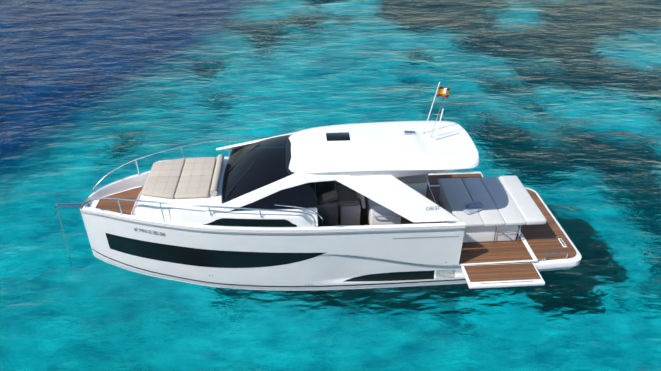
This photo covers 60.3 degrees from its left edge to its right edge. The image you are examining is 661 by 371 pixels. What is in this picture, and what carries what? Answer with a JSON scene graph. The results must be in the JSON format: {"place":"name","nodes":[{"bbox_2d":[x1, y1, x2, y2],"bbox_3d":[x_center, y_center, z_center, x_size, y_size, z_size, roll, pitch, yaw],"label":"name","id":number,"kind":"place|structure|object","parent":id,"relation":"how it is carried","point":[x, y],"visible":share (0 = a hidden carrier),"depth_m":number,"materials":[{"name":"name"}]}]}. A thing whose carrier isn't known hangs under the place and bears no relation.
{"place":"outdoors","nodes":[
{"label":"outdoors","id":0,"kind":"place"},
{"bbox_2d":[0,0,660,370],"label":"sea water","id":1,"kind":"structure","parent":0,"point":[555,105],"depth_m":19.27,"materials":[{"name":"teal liquid"}]},
{"bbox_2d":[80,185,534,290],"bbox_3d":[-0.634,1.035,14.083,10.380,2.380,3.572,-2,32,-3],"label":"hull","id":2,"kind":"object","parent":1,"relation":"on","point":[343,257],"visible":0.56,"depth_m":12.57,"materials":[{"name":"white plastic"}]},
{"bbox_2d":[53,203,93,216],"bbox_3d":[-6.035,0.544,13.362,0.944,0.318,0.200,-2,32,-3],"label":"anchor bracket","id":3,"kind":"object","parent":2,"relation":"attached to","point":[67,206],"visible":0.83,"depth_m":13.28,"materials":[{"name":"silver metal"}]},
{"bbox_2d":[56,204,69,254],"bbox_3d":[-6.506,2.427,14.549,0.274,4.736,0.031,14,34,21],"label":"anchor chain","id":4,"kind":"object","parent":3,"relation":"hanging from","point":[62,230],"visible":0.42,"depth_m":13.67,"materials":[{"name":"grey metal"}]},
{"bbox_2d":[105,233,323,267],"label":"hull window","id":5,"kind":"structure","parent":2,"relation":"in","point":[188,255],"depth_m":12.54,"materials":[{"name":"black glass"}]},
{"bbox_2d":[79,210,464,233],"bbox_3d":[-1.536,0.226,13.518,8.626,0.347,3.621,-2,32,-3],"label":"rub rail","id":6,"kind":"object","parent":2,"relation":"on","point":[324,232],"visible":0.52,"depth_m":12.06,"materials":[{"name":"grey"}]},
{"bbox_2d":[92,248,465,286],"bbox_3d":[-0.608,2.035,13.142,10.449,0.208,0.852,2,32,4],"label":"hull bottom","id":7,"kind":"object","parent":2,"relation":"attached to","point":[282,286],"visible":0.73,"depth_m":12.98,"materials":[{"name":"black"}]},
{"bbox_2d":[82,156,534,264],"bbox_3d":[-0.585,0.508,13.764,10.280,1.203,3.573,-2,32,-3],"label":"bulwark","id":8,"kind":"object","parent":2,"relation":"on","point":[128,183],"depth_m":12.77,"materials":[{"name":"white plastic"}]},
{"bbox_2d":[95,187,140,214],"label":"bow deck flooring","id":9,"kind":"structure","parent":8,"relation":"attached to","point":[126,207],"depth_m":13.47,"materials":[{"name":"brown wood"}]},
{"bbox_2d":[84,136,315,226],"bbox_3d":[-3.014,-0.052,13.223,5.206,0.715,3.457,-2,32,-3],"label":"bow rail","id":10,"kind":"object","parent":8,"relation":"on","point":[117,199],"visible":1,"depth_m":12.27,"materials":[{"name":"silver metal"}]},
{"bbox_2d":[132,157,317,227],"bbox_3d":[-2.463,0.288,13.082,4.230,0.710,2.776,-2,32,-3],"label":"trunk cabin","id":11,"kind":"object","parent":8,"relation":"on","point":[190,215],"visible":0.27,"depth_m":12.11,"materials":[{"name":"white plastic"}]},
{"bbox_2d":[142,157,216,198],"bbox_3d":[-3.458,-0.191,13.112,1.480,0.085,1.760,-2,32,-3],"label":"sunpad","id":12,"kind":"object","parent":11,"relation":"on","point":[176,177],"visible":1,"depth_m":12.98,"materials":[{"name":"beige fabric"}]},
{"bbox_2d":[145,158,210,194],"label":"cushion seams","id":13,"kind":"object","parent":12,"relation":"attached to","point":[179,169],"visible":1,"depth_m":12.96,"materials":[{"name":"beige fabric"}]},
{"bbox_2d":[210,154,223,195],"bbox_3d":[-2.610,-0.261,13.136,0.164,0.164,1.640,-2,32,-3],"label":"headrest cushion","id":14,"kind":"object","parent":11,"relation":"on","point":[216,176],"visible":1,"depth_m":12.95,"materials":[{"name":"beige fabric"}]},
{"bbox_2d":[203,218,296,226],"bbox_3d":[-1.706,0.773,11.927,1.992,0.200,0.038,1,32,2],"label":"trunk window","id":15,"kind":"structure","parent":11,"relation":"on","point":[254,222],"depth_m":11.92,"materials":[{"name":"black glass"}]},
{"bbox_2d":[221,134,294,203],"bbox_3d":[-1.612,-0.506,13.063,1.740,0.655,2.900,-2,32,-3],"label":"windshield","id":16,"kind":"object","parent":11,"relation":"on","point":[271,157],"visible":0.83,"depth_m":12.79,"materials":[{"name":"black glass"}]},
{"bbox_2d":[226,143,259,196],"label":"windshield wipers","id":17,"kind":"object","parent":16,"relation":"on","point":[243,174],"visible":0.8,"depth_m":12.82,"materials":[{"name":"black plastic"}]},
{"bbox_2d":[216,132,294,149],"bbox_3d":[-1.248,-1.100,14.060,3.298,0.675,0.336,2,32,4],"label":"roof pillar","id":18,"kind":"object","parent":16,"relation":"on","point":[232,147],"visible":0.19,"depth_m":14.20,"materials":[{"name":"white plastic"}]},
{"bbox_2d":[232,183,317,210],"bbox_3d":[-1.210,0.233,12.065,1.860,0.433,0.337,-2,32,-3],"label":"side window","id":19,"kind":"structure","parent":11,"relation":"on","point":[303,195],"depth_m":12.08,"materials":[{"name":"black glass"}]},
{"bbox_2d":[202,172,351,212],"bbox_3d":[-1.098,0.083,12.131,3.298,0.675,0.336,-6,32,-10],"label":"roof pillar","id":20,"kind":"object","parent":11,"relation":"on","point":[295,179],"visible":0.71,"depth_m":12.06,"materials":[{"name":"white plastic"}]},
{"bbox_2d":[275,204,322,222],"bbox_3d":[-0.667,0.617,12.053,1.028,0.458,0.127,1,32,1],"label":"handrail","id":21,"kind":"object","parent":11,"relation":"attached to","point":[303,208],"visible":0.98,"depth_m":12.01,"materials":[{"name":"silver metal"}]},
{"bbox_2d":[308,182,315,192],"bbox_3d":[-1.418,-0.231,13.246,2.070,0.001,2.813,-2,32,-3],"label":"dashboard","id":22,"kind":"object","parent":11,"relation":"on","point":[312,184],"visible":0.05,"depth_m":12.87,"materials":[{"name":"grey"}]},
{"bbox_2d":[100,178,455,226],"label":"cleats","id":23,"kind":"object","parent":8,"relation":"on","point":[335,225],"visible":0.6,"depth_m":12.18,"materials":[{"name":"silver metal"}]},
{"bbox_2d":[289,121,478,176],"bbox_3d":[1.107,-0.838,13.071,4.270,0.419,2.349,-2,32,-3],"label":"hardtop","id":24,"kind":"object","parent":8,"relation":"on","point":[378,148],"visible":0.9,"depth_m":12.65,"materials":[{"name":"white plastic"}]},
{"bbox_2d":[324,132,350,141],"bbox_3d":[0.174,-1.125,13.176,0.620,0.012,0.500,-2,32,-3],"label":"hatch frame","id":25,"kind":"object","parent":24,"relation":"on","point":[333,132],"visible":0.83,"depth_m":13.20,"materials":[{"name":"white plastic"}]},
{"bbox_2d":[326,132,349,140],"bbox_3d":[0.174,-1.131,13.172,0.540,0.006,0.420,-2,32,-3],"label":"roof hatch","id":26,"kind":"object","parent":25,"relation":"in","point":[342,136],"visible":1,"depth_m":13.17,"materials":[{"name":"black glass"}]},
{"bbox_2d":[404,93,444,136],"bbox_3d":[2.137,-1.622,13.018,0.853,1.137,0.345,9,33,14],"label":"mast light horn","id":27,"kind":"object","parent":24,"relation":"on","point":[410,132],"visible":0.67,"depth_m":13.21,"materials":[{"name":"white metal"}]},
{"bbox_2d":[423,82,443,139],"bbox_3d":[2.356,-1.671,12.932,0.327,1.284,0.393,-2,32,-3],"label":"antenna","id":28,"kind":"object","parent":24,"relation":"on","point":[440,117],"visible":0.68,"depth_m":12.96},
{"bbox_2d":[436,86,449,97],"bbox_3d":[2.565,-2.124,12.969,0.324,0.319,0.133,-2,32,-3],"label":"flag","id":29,"kind":"object","parent":28,"relation":"attached to","point":[440,91],"visible":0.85,"depth_m":12.94,"materials":[{"name":"fabric"}]},
{"bbox_2d":[338,184,442,224],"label":"cockpit interior wall","id":30,"kind":"structure","parent":8,"relation":"on","point":[403,219],"depth_m":14.06,"materials":[{"name":"white plastic"}]},
{"bbox_2d":[315,180,337,226],"bbox_3d":[-0.263,0.552,13.087,0.803,1.455,1.250,-2,32,-3],"label":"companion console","id":31,"kind":"object","parent":30,"relation":"on","point":[327,199],"visible":0.42,"depth_m":12.45,"materials":[{"name":"black plastic"}]},
{"bbox_2d":[338,193,365,225],"bbox_3d":[0.483,0.097,14.125,0.620,1.167,1.600,-2,32,-3],"label":"seat","id":32,"kind":"object","parent":30,"relation":"on","point":[349,215],"visible":0.23,"depth_m":13.58,"materials":[{"name":"grey leather"}]},
{"bbox_2d":[336,181,359,204],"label":"helm seat cushions","id":33,"kind":"object","parent":32,"relation":"on","point":[346,194],"visible":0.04,"depth_m":13.63,"materials":[{"name":"black leather"}]},
{"bbox_2d":[364,196,400,224],"bbox_3d":[1.233,0.509,13.695,0.760,0.912,1.340,-2,32,-3],"label":"wet bar","id":34,"kind":"object","parent":30,"relation":"on","point":[372,209],"visible":0.21,"depth_m":13.09,"materials":[{"name":"white plastic"}]},
{"bbox_2d":[396,174,426,183],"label":"settee cushions","id":35,"kind":"object","parent":30,"relation":"on","point":[414,179],"visible":0.17,"depth_m":14.54,"materials":[{"name":"grey fabric"}]},
{"bbox_2d":[407,183,426,196],"bbox_3d":[1.844,-0.024,14.979,1.250,0.480,0.750,-2,32,-3],"label":"settee base","id":36,"kind":"object","parent":30,"relation":"on","point":[421,188],"visible":0.23,"depth_m":14.62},
{"bbox_2d":[334,175,460,222],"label":"roof support pillar","id":37,"kind":"structure","parent":8,"relation":"on","point":[398,196],"depth_m":12.18,"materials":[{"name":"white plastic"}]},
{"bbox_2d":[430,186,532,263],"bbox_3d":[3.656,0.870,14.316,1.720,0.001,3.330,-2,32,-3],"label":"teak deck","id":38,"kind":"object","parent":8,"relation":"on","point":[482,252],"visible":0.29,"depth_m":13.23,"materials":[{"name":"brown wood"}]},
{"bbox_2d":[439,188,518,242],"bbox_3d":[3.636,0.644,14.176,1.460,0.540,1.860,-2,32,-3],"label":"sun pad base","id":39,"kind":"object","parent":38,"relation":"on","point":[479,234],"visible":0.19,"depth_m":13.42,"materials":[{"name":"white plastic"}]},
{"bbox_2d":[438,177,525,226],"bbox_3d":[3.666,0.370,14.011,1.608,0.100,2.080,-2,32,-3],"label":"sun pad","id":40,"kind":"object","parent":39,"relation":"on","point":[494,198],"visible":0.9,"depth_m":13.92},
{"bbox_2d":[463,201,483,214],"bbox_3d":[3.413,0.529,13.598,0.596,0.070,0.345,-16,35,-24],"label":"towel","id":41,"kind":"object","parent":40,"relation":"on","point":[473,207],"visible":0.98,"depth_m":13.54,"materials":[{"name":"white fabric"}]},
{"bbox_2d":[493,225,520,242],"bbox_3d":[4.155,1.124,13.365,0.606,0.529,0.024,-2,32,-3],"label":"table frame","id":42,"kind":"object","parent":40,"relation":"attached to","point":[507,232],"visible":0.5,"depth_m":13.35,"materials":[{"name":"silver metal"}]},
{"bbox_2d":[499,175,546,224],"bbox_3d":[4.714,0.329,14.068,0.500,0.160,2.080,-2,32,-3],"label":"sun pad cushion","id":43,"kind":"object","parent":40,"relation":"on","point":[527,206],"visible":0.9,"depth_m":13.84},
{"bbox_2d":[343,270,434,281],"bbox_3d":[1.323,2.064,12.891,2.080,0.231,0.049,-2,32,-3],"label":"hull window","id":44,"kind":"structure","parent":2,"relation":"in","point":[409,275],"depth_m":12.91,"materials":[{"name":"black glass"}]},
{"bbox_2d":[393,236,458,238],"bbox_3d":[2.062,1.120,12.268,1.450,0.051,0.019,-2,32,-3],"label":"hull groove","id":45,"kind":"object","parent":2,"relation":"attached to","point":[425,237],"visible":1,"depth_m":12.26},
{"bbox_2d":[436,269,454,278],"bbox_3d":[2.624,2.018,12.973,0.430,0.225,0.048,-2,32,-3],"label":"hull vent","id":46,"kind":"object","parent":2,"relation":"in","point":[441,274],"visible":1,"depth_m":12.99,"materials":[{"name":"silver metal"}]},
{"bbox_2d":[519,188,581,271],"bbox_3d":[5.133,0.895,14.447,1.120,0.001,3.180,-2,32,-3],"label":"teak platform","id":47,"kind":"structure","parent":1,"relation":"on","point":[542,240],"depth_m":13.81,"materials":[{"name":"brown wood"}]},
{"bbox_2d":[538,252,567,259],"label":"platform rails","id":48,"kind":"object","parent":47,"relation":"on","point":[553,253],"visible":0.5,"depth_m":13.02,"materials":[{"name":"silver metal"}]},
{"bbox_2d":[428,172,483,185],"bbox_3d":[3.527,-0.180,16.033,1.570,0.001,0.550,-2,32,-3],"label":"teak terrace","id":49,"kind":"structure","parent":0,"point":[432,179],"depth_m":16.16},
{"bbox_2d":[464,263,540,281],"bbox_3d":[3.795,1.923,12.602,1.570,0.001,0.550,-2,32,-3],"label":"folding platform decking","id":50,"kind":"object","parent":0,"point":[501,272],"depth_m":12.60,"materials":[{"name":"brown wood"}]},
{"bbox_2d":[461,263,544,288],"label":"terrace","id":51,"kind":"structure","parent":0,"point":[517,283],"depth_m":12.32,"materials":[{"name":"white plastic"}]},
{"bbox_2d":[480,281,533,283],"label":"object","id":52,"kind":"object","parent":51,"relation":"attached to","point":[507,282],"visible":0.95,"depth_m":12.30,"materials":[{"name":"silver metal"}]},
{"bbox_2d":[518,227,537,262],"bbox_3d":[4.574,0.880,14.394,0.100,0.088,3.310,-2,32,-3],"label":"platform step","id":53,"kind":"object","parent":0,"point":[529,248],"visible":0.35,"depth_m":13.37,"materials":[{"name":"white plastic"}]}
]}

